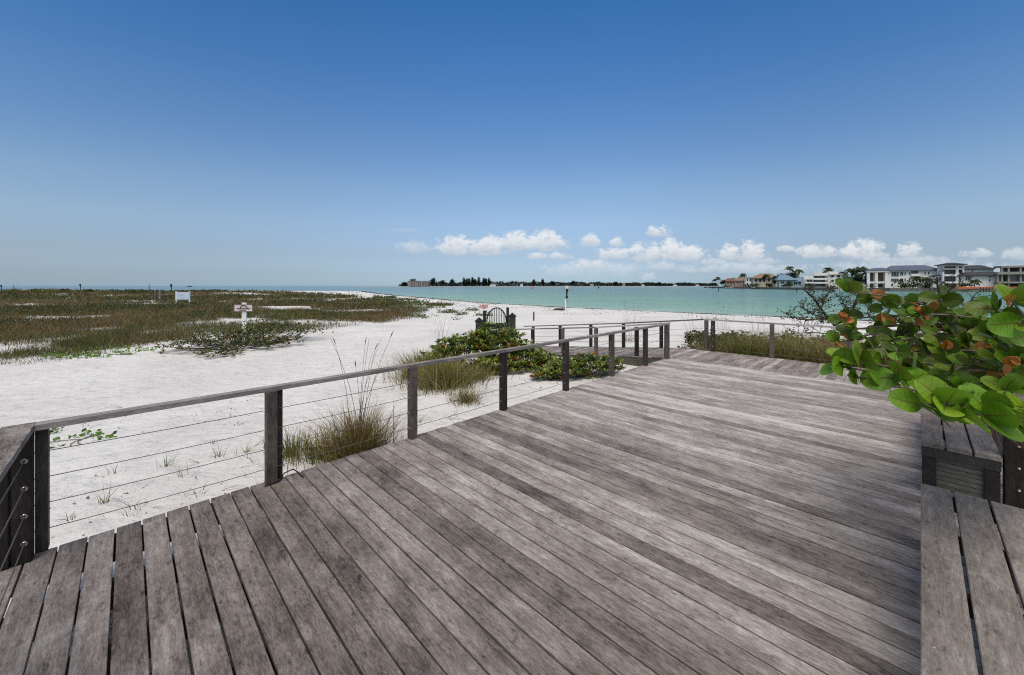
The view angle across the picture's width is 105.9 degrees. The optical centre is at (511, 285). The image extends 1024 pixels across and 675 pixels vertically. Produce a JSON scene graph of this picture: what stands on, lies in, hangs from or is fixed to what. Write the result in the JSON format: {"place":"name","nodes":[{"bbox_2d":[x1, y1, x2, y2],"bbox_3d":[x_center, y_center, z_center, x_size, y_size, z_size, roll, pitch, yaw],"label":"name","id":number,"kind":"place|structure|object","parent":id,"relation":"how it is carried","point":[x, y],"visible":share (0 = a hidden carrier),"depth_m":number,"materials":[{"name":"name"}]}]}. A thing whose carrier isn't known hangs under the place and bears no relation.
{"place":"outdoors","nodes":[
{"label":"outdoors","id":0,"kind":"place"},
{"bbox_2d":[50,353,625,537],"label":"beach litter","id":1,"kind":"object","parent":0,"point":[222,427],"visible":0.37,"depth_m":6.32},
{"bbox_2d":[0,291,995,674],"bbox_3d":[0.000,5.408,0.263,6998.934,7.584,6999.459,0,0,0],"label":"sand","id":2,"kind":"structure","parent":0,"point":[38,391],"depth_m":8.53,"materials":[{"name":"white sand"}]},
{"bbox_2d":[0,283,28,291],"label":"sea oats","id":3,"kind":"object","parent":2,"relation":"on","point":[7,289],"visible":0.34,"depth_m":91.71,"materials":[{"name":"green plant"}]},
{"bbox_2d":[18,287,56,292],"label":"sea oats","id":4,"kind":"object","parent":2,"relation":"on","point":[45,290],"visible":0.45,"depth_m":89.72,"materials":[{"name":"green plant"}]},
{"bbox_2d":[34,427,63,434],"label":"beach vine","id":5,"kind":"object","parent":2,"relation":"on","point":[53,430],"visible":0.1,"depth_m":6.56,"materials":[{"name":"green plant"}]},
{"bbox_2d":[48,285,71,292],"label":"sea oats","id":6,"kind":"object","parent":2,"relation":"on","point":[54,289],"visible":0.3,"depth_m":92.00,"materials":[{"name":"green plant"}]},
{"bbox_2d":[50,428,116,448],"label":"beach vine","id":7,"kind":"object","parent":2,"relation":"on","point":[97,434],"visible":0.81,"depth_m":6.13,"materials":[{"name":"green plant"}]},
{"bbox_2d":[82,289,96,291],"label":"beach shrub","id":8,"kind":"object","parent":2,"relation":"on","point":[89,290],"visible":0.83,"depth_m":91.96,"materials":[{"name":"green plant"}]},
{"bbox_2d":[39,344,156,358],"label":"beach vine","id":9,"kind":"object","parent":2,"relation":"on","point":[90,355],"visible":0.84,"depth_m":13.49,"materials":[{"name":"green plant"}]},
{"bbox_2d":[97,485,118,503],"bbox_3d":[-4.199,2.118,4.000,0.342,0.252,0.178,0,0,17],"label":"grass sprout","id":10,"kind":"object","parent":2,"relation":"on","point":[103,501],"depth_m":3.96,"materials":[{"name":"green plant"}]},
{"bbox_2d":[106,493,150,509],"bbox_3d":[-3.770,2.130,3.857,0.414,0.231,0.347,0,0,20],"label":"grass sprout","id":11,"kind":"object","parent":2,"relation":"on","point":[129,505],"depth_m":3.85,"materials":[{"name":"green plant"}]},
{"bbox_2d":[156,453,181,467],"bbox_3d":[-4.298,2.175,4.857,0.299,0.205,0.286,0,0,0],"label":"grass sprout","id":12,"kind":"object","parent":2,"relation":"on","point":[167,464],"depth_m":4.83,"materials":[{"name":"green plant"}]},
{"bbox_2d":[175,291,189,301],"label":"notice board","id":13,"kind":"object","parent":2,"relation":"on","point":[181,295],"visible":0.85,"depth_m":51.94,"materials":[{"name":"white paint"}]},
{"bbox_2d":[0,288,427,364],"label":"dune grass","id":14,"kind":"structure","parent":2,"relation":"on","point":[77,339],"depth_m":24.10,"materials":[{"name":"green plant"}]},
{"bbox_2d":[210,444,229,457],"bbox_3d":[-3.871,2.167,5.153,0.230,0.210,0.499,0,0,-14],"label":"grass sprout","id":15,"kind":"object","parent":2,"relation":"on","point":[219,452],"depth_m":5.10,"materials":[{"name":"green plant"}]},
{"bbox_2d":[151,319,333,357],"bbox_3d":[-10.549,1.961,15.712,5.159,0.952,5.859,0,0,0],"label":"beach shrub","id":16,"kind":"object","parent":2,"relation":"on","point":[239,334],"visible":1,"depth_m":15.17,"materials":[{"name":"green plant"}]},
{"bbox_2d":[234,303,252,330],"bbox_3d":[-12.965,1.686,18.687,0.866,1.732,0.125,0,0,-3],"label":"sign","id":17,"kind":"object","parent":2,"relation":"on","point":[244,308],"visible":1,"depth_m":18.66,"materials":[{"name":"white paint"}]},
{"bbox_2d":[238,420,330,476],"bbox_3d":[-2.840,2.021,4.986,1.271,0.481,1.210,0,0,0],"label":"grass clump","id":18,"kind":"object","parent":2,"relation":"on","point":[290,454],"visible":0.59,"depth_m":5.00,"materials":[{"name":"green plant"}]},
{"bbox_2d":[263,429,339,472],"bbox_3d":[-2.506,2.040,5.049,0.968,0.432,1.128,0,0,0],"label":"grass clump","id":19,"kind":"object","parent":2,"relation":"on","point":[312,453],"visible":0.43,"depth_m":4.88,"materials":[{"name":"green plant"}]},
{"bbox_2d":[248,331,429,468],"bbox_3d":[-2.027,1.419,5.066,2.354,1.698,2.346,0,0,0],"label":"grass clump","id":20,"kind":"object","parent":2,"relation":"on","point":[360,433],"visible":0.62,"depth_m":4.87,"materials":[{"name":"green plant"}]},
{"bbox_2d":[331,295,492,319],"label":"beach creeper","id":21,"kind":"object","parent":2,"relation":"on","point":[436,304],"visible":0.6,"depth_m":43.52,"materials":[{"name":"green plant"}]},
{"bbox_2d":[373,345,467,386],"bbox_3d":[-2.299,2.008,10.089,3.009,1.034,3.254,0,0,-32],"label":"grass clump","id":22,"kind":"object","parent":2,"relation":"on","point":[421,358],"visible":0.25,"depth_m":10.00,"materials":[{"name":"green plant"}]},
{"bbox_2d":[382,352,496,396],"bbox_3d":[-1.633,1.962,8.968,3.160,0.937,3.079,0,0,22],"label":"grass clump","id":23,"kind":"object","parent":2,"relation":"on","point":[452,381],"visible":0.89,"depth_m":8.64,"materials":[{"name":"green plant"}]},
{"bbox_2d":[433,311,449,344],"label":"sea oats","id":24,"kind":"object","parent":2,"relation":"on","point":[440,327],"visible":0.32,"depth_m":13.51,"materials":[{"name":"beige plant"}]},
{"bbox_2d":[444,383,488,407],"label":"grass clump","id":25,"kind":"object","parent":2,"relation":"on","point":[467,400],"visible":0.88,"depth_m":7.30,"materials":[{"name":"green plant"}]},
{"bbox_2d":[475,317,483,329],"bbox_3d":[-1.318,1.910,15.490,0.250,1.304,0.250,0,0,-45],"label":"piling","id":26,"kind":"object","parent":2,"relation":"on","point":[479,321],"visible":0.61,"depth_m":15.40,"materials":[{"name":"grey wood"}]},
{"bbox_2d":[479,304,487,308],"bbox_3d":[-2.914,2.259,39.961,0.901,0.677,0.128,0,0,0],"label":"warning sign","id":27,"kind":"object","parent":2,"relation":"on","point":[483,306],"visible":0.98,"depth_m":39.94,"materials":[{"name":"white paint"}]},
{"bbox_2d":[465,365,519,384],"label":"grass clump","id":28,"kind":"object","parent":2,"relation":"on","point":[484,375],"visible":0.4,"depth_m":9.56,"materials":[{"name":"green plant"}]},
{"bbox_2d":[417,321,571,372],"bbox_3d":[-0.443,1.734,11.068,4.598,1.415,2.489,0,0,0],"label":"beach shrub","id":29,"kind":"object","parent":2,"relation":"on","point":[476,341],"visible":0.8,"depth_m":10.76,"materials":[{"name":"green plant"}]},
{"bbox_2d":[483,307,508,341],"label":"gate","id":30,"kind":"structure","parent":2,"relation":"on","point":[494,325],"depth_m":16.12,"materials":[{"name":"black metal"}]},
{"bbox_2d":[0,358,1023,674],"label":"deck","id":31,"kind":"structure","parent":2,"relation":"on","point":[670,516],"depth_m":2.68,"materials":[{"name":"grey wood"}]},
{"bbox_2d":[0,422,35,605],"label":"cable railing","id":32,"kind":"object","parent":31,"relation":"on","point":[16,495],"visible":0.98,"depth_m":2.57,"materials":[{"name":"metal"}]},
{"bbox_2d":[265,469,303,485],"bbox_3d":[-2.210,1.849,3.747,0.324,0.037,0.183,0,0,-35],"label":"black cord","id":33,"kind":"object","parent":31,"relation":"on","point":[282,476],"visible":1,"depth_m":3.76,"materials":[{"name":"rubber"}]},
{"bbox_2d":[34,323,669,553],"bbox_3d":[0.340,1.416,6.300,10.361,0.908,0.155,0,0,-44],"label":"cable railing","id":34,"kind":"object","parent":31,"relation":"on","point":[273,434],"visible":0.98,"depth_m":3.67,"materials":[{"name":"metal"}]},
{"bbox_2d":[921,408,1001,506],"bbox_3d":[4.784,1.645,4.207,2.470,0.450,0.462,0,0,-43],"label":"bench","id":35,"kind":"object","parent":31,"relation":"on","point":[967,460],"visible":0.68,"depth_m":3.43,"materials":[{"name":"grey wood"}]},
{"bbox_2d":[921,483,1023,674],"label":"bench","id":36,"kind":"object","parent":31,"relation":"on","point":[989,604],"visible":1,"depth_m":1.84,"materials":[{"name":"grey wood"}]},
{"bbox_2d":[983,388,1023,508],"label":"cable railing","id":37,"kind":"object","parent":31,"relation":"on","point":[1011,453],"visible":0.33,"depth_m":3.18,"materials":[{"name":"metal"}]},
{"bbox_2d":[509,313,515,337],"bbox_3d":[0.016,1.853,16.815,0.250,1.376,0.250,0,0,-45],"label":"piling","id":38,"kind":"object","parent":2,"relation":"on","point":[512,319],"visible":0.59,"depth_m":16.75,"materials":[{"name":"grey wood"}]},
{"bbox_2d":[529,351,625,378],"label":"beach shrub","id":39,"kind":"object","parent":2,"relation":"on","point":[575,364],"visible":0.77,"depth_m":9.39,"materials":[{"name":"green plant"}]},
{"bbox_2d":[578,369,616,380],"bbox_3d":[2.005,2.091,9.300,0.915,0.340,0.867,0,0,0],"label":"grass sprout","id":40,"kind":"object","parent":2,"relation":"on","point":[594,376],"depth_m":9.26,"materials":[{"name":"green plant"}]},
{"bbox_2d":[328,291,897,322],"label":"seaweed","id":41,"kind":"object","parent":2,"relation":"on","point":[583,308],"visible":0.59,"depth_m":52.10,"materials":[{"name":"plant"}]},
{"bbox_2d":[615,302,652,341],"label":"sea oats","id":42,"kind":"object","parent":2,"relation":"on","point":[629,328],"visible":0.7,"depth_m":17.51,"materials":[{"name":"beige plant"}]},
{"bbox_2d":[677,310,701,345],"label":"sea oats","id":43,"kind":"object","parent":2,"relation":"on","point":[689,323],"visible":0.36,"depth_m":15.49,"materials":[{"name":"beige plant"}]},
{"bbox_2d":[677,342,702,349],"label":"beach shrub","id":44,"kind":"object","parent":2,"relation":"on","point":[691,346],"visible":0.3,"depth_m":13.01,"materials":[{"name":"green plant"}]},
{"bbox_2d":[683,330,726,350],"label":"beach shrub","id":45,"kind":"object","parent":2,"relation":"on","point":[694,335],"visible":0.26,"depth_m":14.53,"materials":[{"name":"green plant"}]},
{"bbox_2d":[711,303,735,331],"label":"sea oats","id":46,"kind":"object","parent":2,"relation":"on","point":[725,318],"visible":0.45,"depth_m":15.91,"materials":[{"name":"beige plant"}]},
{"bbox_2d":[697,329,753,349],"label":"beach shrub","id":47,"kind":"object","parent":2,"relation":"on","point":[723,333],"visible":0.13,"depth_m":13.55,"materials":[{"name":"green plant"}]},
{"bbox_2d":[719,330,762,344],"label":"beach shrub","id":48,"kind":"object","parent":2,"relation":"on","point":[747,332],"visible":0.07,"depth_m":14.31,"materials":[{"name":"green plant"}]},
{"bbox_2d":[746,305,767,334],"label":"sea oats","id":49,"kind":"object","parent":2,"relation":"on","point":[758,324],"visible":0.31,"depth_m":15.96,"materials":[{"name":"beige plant"}]},
{"bbox_2d":[528,346,1023,401],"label":"boardwalk","id":50,"kind":"structure","parent":2,"relation":"on","point":[796,367],"depth_m":9.99,"materials":[{"name":"grey wood"}]},
{"bbox_2d":[494,322,669,357],"bbox_3d":[1.723,1.772,12.450,0.100,1.636,6.760,0,0,-45],"label":"cable railing","id":51,"kind":"object","parent":50,"relation":"on","point":[636,342],"visible":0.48,"depth_m":11.55,"materials":[{"name":"metal"}]},
{"bbox_2d":[524,319,708,350],"bbox_3d":[3.094,1.786,13.737,0.120,1.648,7.265,0,0,-45],"label":"cable railing","id":52,"kind":"object","parent":50,"relation":"on","point":[706,332],"visible":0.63,"depth_m":12.60,"materials":[{"name":"metal"}]},
{"bbox_2d":[703,319,950,377],"bbox_3d":[9.117,1.441,7.680,0.108,0.958,10.050,0,0,-45],"label":"cable railing","id":53,"kind":"object","parent":50,"relation":"on","point":[849,345],"visible":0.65,"depth_m":10.03,"materials":[{"name":"metal"}]},
{"bbox_2d":[776,330,826,349],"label":"beach shrub","id":54,"kind":"object","parent":2,"relation":"on","point":[794,332],"visible":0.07,"depth_m":13.28,"materials":[{"name":"green plant"}]},
{"bbox_2d":[671,326,960,369],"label":"rough grass","id":55,"kind":"structure","parent":2,"relation":"on","point":[760,349],"depth_m":10.69,"materials":[{"name":"green plant"}]},
{"bbox_2d":[813,334,845,344],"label":"beach shrub","id":56,"kind":"object","parent":2,"relation":"on","point":[819,338],"visible":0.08,"depth_m":13.84,"materials":[{"name":"green plant"}]},
{"bbox_2d":[768,276,904,344],"bbox_3d":[12.100,1.103,14.542,6.124,2.923,1.434,0,0,-13],"label":"limb shrub","id":57,"kind":"object","parent":2,"relation":"on","point":[821,319],"visible":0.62,"depth_m":14.46,"materials":[{"name":"green plant"}]},
{"bbox_2d":[820,276,1023,448],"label":"broad leaf shrub","id":58,"kind":"object","parent":2,"relation":"on","point":[972,337],"visible":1,"depth_m":2.44,"materials":[{"name":"green plant"}]},
{"bbox_2d":[915,267,1023,344],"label":"limb shrub","id":59,"kind":"object","parent":2,"relation":"on","point":[937,288],"visible":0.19,"depth_m":12.49,"materials":[{"name":"brown plant"}]},
{"bbox_2d":[0,286,1023,323],"bbox_3d":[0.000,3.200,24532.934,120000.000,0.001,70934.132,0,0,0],"label":"sea","id":60,"kind":"structure","parent":0,"point":[698,299],"depth_m":114.12,"materials":[{"name":"liquid"}]},
{"bbox_2d":[351,286,597,286],"bbox_3d":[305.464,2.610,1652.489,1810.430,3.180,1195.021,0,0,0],"label":"island","id":61,"kind":"structure","parent":60,"relation":"on","point":[477,286],"depth_m":1173.33,"materials":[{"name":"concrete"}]},
{"bbox_2d":[408,281,429,286],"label":"condominium","id":62,"kind":"structure","parent":61,"relation":"on","point":[418,283],"depth_m":1040.00,"materials":[{"name":"beige paint"}]},
{"bbox_2d":[398,280,717,285],"bbox_3d":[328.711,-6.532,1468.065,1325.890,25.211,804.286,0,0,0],"label":"treeline","id":63,"kind":"object","parent":61,"relation":"on","point":[512,283],"visible":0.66,"depth_m":1435.39,"materials":[{"name":"green plant"}]},
{"bbox_2d":[565,285,568,297],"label":"channel marker","id":64,"kind":"object","parent":60,"relation":"in","point":[566,287],"visible":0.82,"depth_m":99.72,"materials":[{"name":"white metal"}]},
{"bbox_2d":[704,287,837,287],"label":"shore","id":65,"kind":"structure","parent":60,"relation":"on","point":[805,287],"depth_m":340.43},
{"bbox_2d":[724,278,733,286],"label":"house","id":66,"kind":"structure","parent":65,"relation":"on","point":[729,281],"depth_m":478.38,"materials":[{"name":"paint"}]},
{"bbox_2d":[733,277,743,286],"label":"house","id":67,"kind":"structure","parent":65,"relation":"on","point":[738,282],"depth_m":450.44,"materials":[{"name":"paint"}]},
{"bbox_2d":[744,276,750,286],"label":"house","id":68,"kind":"structure","parent":65,"relation":"on","point":[747,280],"depth_m":430.42,"materials":[{"name":"white paint"}]},
{"bbox_2d":[749,273,776,287],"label":"house","id":69,"kind":"structure","parent":65,"relation":"on","point":[756,279],"depth_m":396.61,"materials":[{"name":"beige paint"}]},
{"bbox_2d":[760,274,771,285],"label":"palm tree","id":70,"kind":"object","parent":65,"relation":"on","point":[766,276],"visible":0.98,"depth_m":384.64,"materials":[{"name":"green plant"}]},
{"bbox_2d":[774,275,800,286],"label":"house","id":71,"kind":"structure","parent":65,"relation":"on","point":[782,280],"depth_m":352.57,"materials":[{"name":"blue paint"}]},
{"bbox_2d":[782,281,794,286],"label":"bush","id":72,"kind":"object","parent":65,"relation":"on","point":[788,284],"visible":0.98,"depth_m":338.94,"materials":[{"name":"green plant"}]},
{"bbox_2d":[783,266,795,272],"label":"palm tree","id":73,"kind":"object","parent":65,"relation":"on","point":[788,268],"visible":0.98,"depth_m":371.44,"materials":[{"name":"green plant"}]},
{"bbox_2d":[788,272,800,277],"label":"tree","id":74,"kind":"object","parent":65,"relation":"on","point":[791,274],"visible":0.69,"depth_m":378.34,"materials":[{"name":"green plant"}]},
{"bbox_2d":[794,269,803,274],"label":"palm tree","id":75,"kind":"object","parent":65,"relation":"on","point":[798,271],"visible":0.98,"depth_m":366.54,"materials":[{"name":"green plant"}]},
{"bbox_2d":[801,271,848,286],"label":"house","id":76,"kind":"structure","parent":65,"relation":"on","point":[818,279],"depth_m":302.19,"materials":[{"name":"white paint"}]},
{"bbox_2d":[814,284,824,286],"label":"window","id":77,"kind":"structure","parent":76,"relation":"in","point":[816,285],"depth_m":303.95,"materials":[{"name":"white paint"}]},
{"bbox_2d":[821,267,833,272],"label":"palm tree","id":78,"kind":"object","parent":65,"relation":"on","point":[828,270],"visible":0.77,"depth_m":320.75,"materials":[{"name":"green plant"}]},
{"bbox_2d":[843,268,858,275],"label":"palm tree","id":79,"kind":"object","parent":65,"relation":"on","point":[849,270],"visible":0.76,"depth_m":291.21,"materials":[{"name":"green plant"}]},
{"bbox_2d":[851,272,864,281],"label":"tree","id":80,"kind":"object","parent":65,"relation":"on","point":[855,277],"visible":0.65,"depth_m":268.95,"materials":[{"name":"green plant"}]},
{"bbox_2d":[850,266,867,274],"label":"palm tree","id":81,"kind":"object","parent":65,"relation":"on","point":[859,269],"visible":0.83,"depth_m":284.48,"materials":[{"name":"green plant"}]},
{"bbox_2d":[709,287,1013,291],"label":"seawall","id":82,"kind":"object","parent":65,"relation":"on","point":[911,289],"visible":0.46,"depth_m":218.80,"materials":[{"name":"concrete"}]},
{"bbox_2d":[857,271,865,283],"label":"palm tree","id":83,"kind":"object","parent":65,"relation":"on","point":[860,275],"visible":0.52,"depth_m":261.84,"materials":[{"name":"green plant"}]},
{"bbox_2d":[863,265,936,287],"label":"house","id":84,"kind":"structure","parent":65,"relation":"on","point":[884,277],"depth_m":249.88,"materials":[{"name":"white paint"}]},
{"bbox_2d":[891,272,898,276],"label":"window","id":85,"kind":"structure","parent":84,"relation":"in","point":[893,274],"depth_m":249.57,"materials":[{"name":"grey glass"}]},
{"bbox_2d":[893,279,920,287],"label":"bush","id":86,"kind":"object","parent":65,"relation":"on","point":[903,285],"visible":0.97,"depth_m":230.94,"materials":[{"name":"green plant"}]},
{"bbox_2d":[913,276,921,287],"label":"palm tree","id":87,"kind":"object","parent":65,"relation":"on","point":[917,278],"visible":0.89,"depth_m":235.88,"materials":[{"name":"green plant"}]},
{"bbox_2d":[916,280,932,287],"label":"bush","id":88,"kind":"object","parent":65,"relation":"on","point":[926,285],"visible":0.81,"depth_m":229.93,"materials":[{"name":"green plant"}]},
{"bbox_2d":[928,263,995,287],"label":"house","id":89,"kind":"structure","parent":65,"relation":"on","point":[985,275],"depth_m":229.06,"materials":[{"name":"white paint"}]},
{"bbox_2d":[944,270,954,273],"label":"window","id":90,"kind":"structure","parent":89,"relation":"in","point":[948,271],"depth_m":232.34,"materials":[{"name":"black glass"}]},
{"bbox_2d":[944,276,954,281],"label":"window","id":91,"kind":"structure","parent":89,"relation":"in","point":[945,277],"depth_m":232.45,"materials":[{"name":"black glass"}]},
{"bbox_2d":[956,282,972,286],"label":"bush","id":92,"kind":"object","parent":65,"relation":"on","point":[964,285],"visible":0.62,"depth_m":216.44,"materials":[{"name":"green plant"}]},
{"bbox_2d":[966,279,983,286],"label":"palm tree","id":93,"kind":"object","parent":65,"relation":"on","point":[974,281],"visible":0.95,"depth_m":215.08,"materials":[{"name":"green plant"}]},
{"bbox_2d":[958,286,1015,288],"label":"barrier fence","id":94,"kind":"object","parent":65,"relation":"on","point":[963,287],"visible":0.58,"depth_m":206.30,"materials":[{"name":"orange"}]},
{"bbox_2d":[993,265,1023,286],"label":"house","id":95,"kind":"structure","parent":65,"relation":"on","point":[1009,276],"depth_m":218.31,"materials":[{"name":"concrete"}]},
{"bbox_2d":[0,0,1023,285],"label":"sky","id":96,"kind":"structure","parent":0,"point":[143,142],"materials":[{"name":"blue"}]}
]}

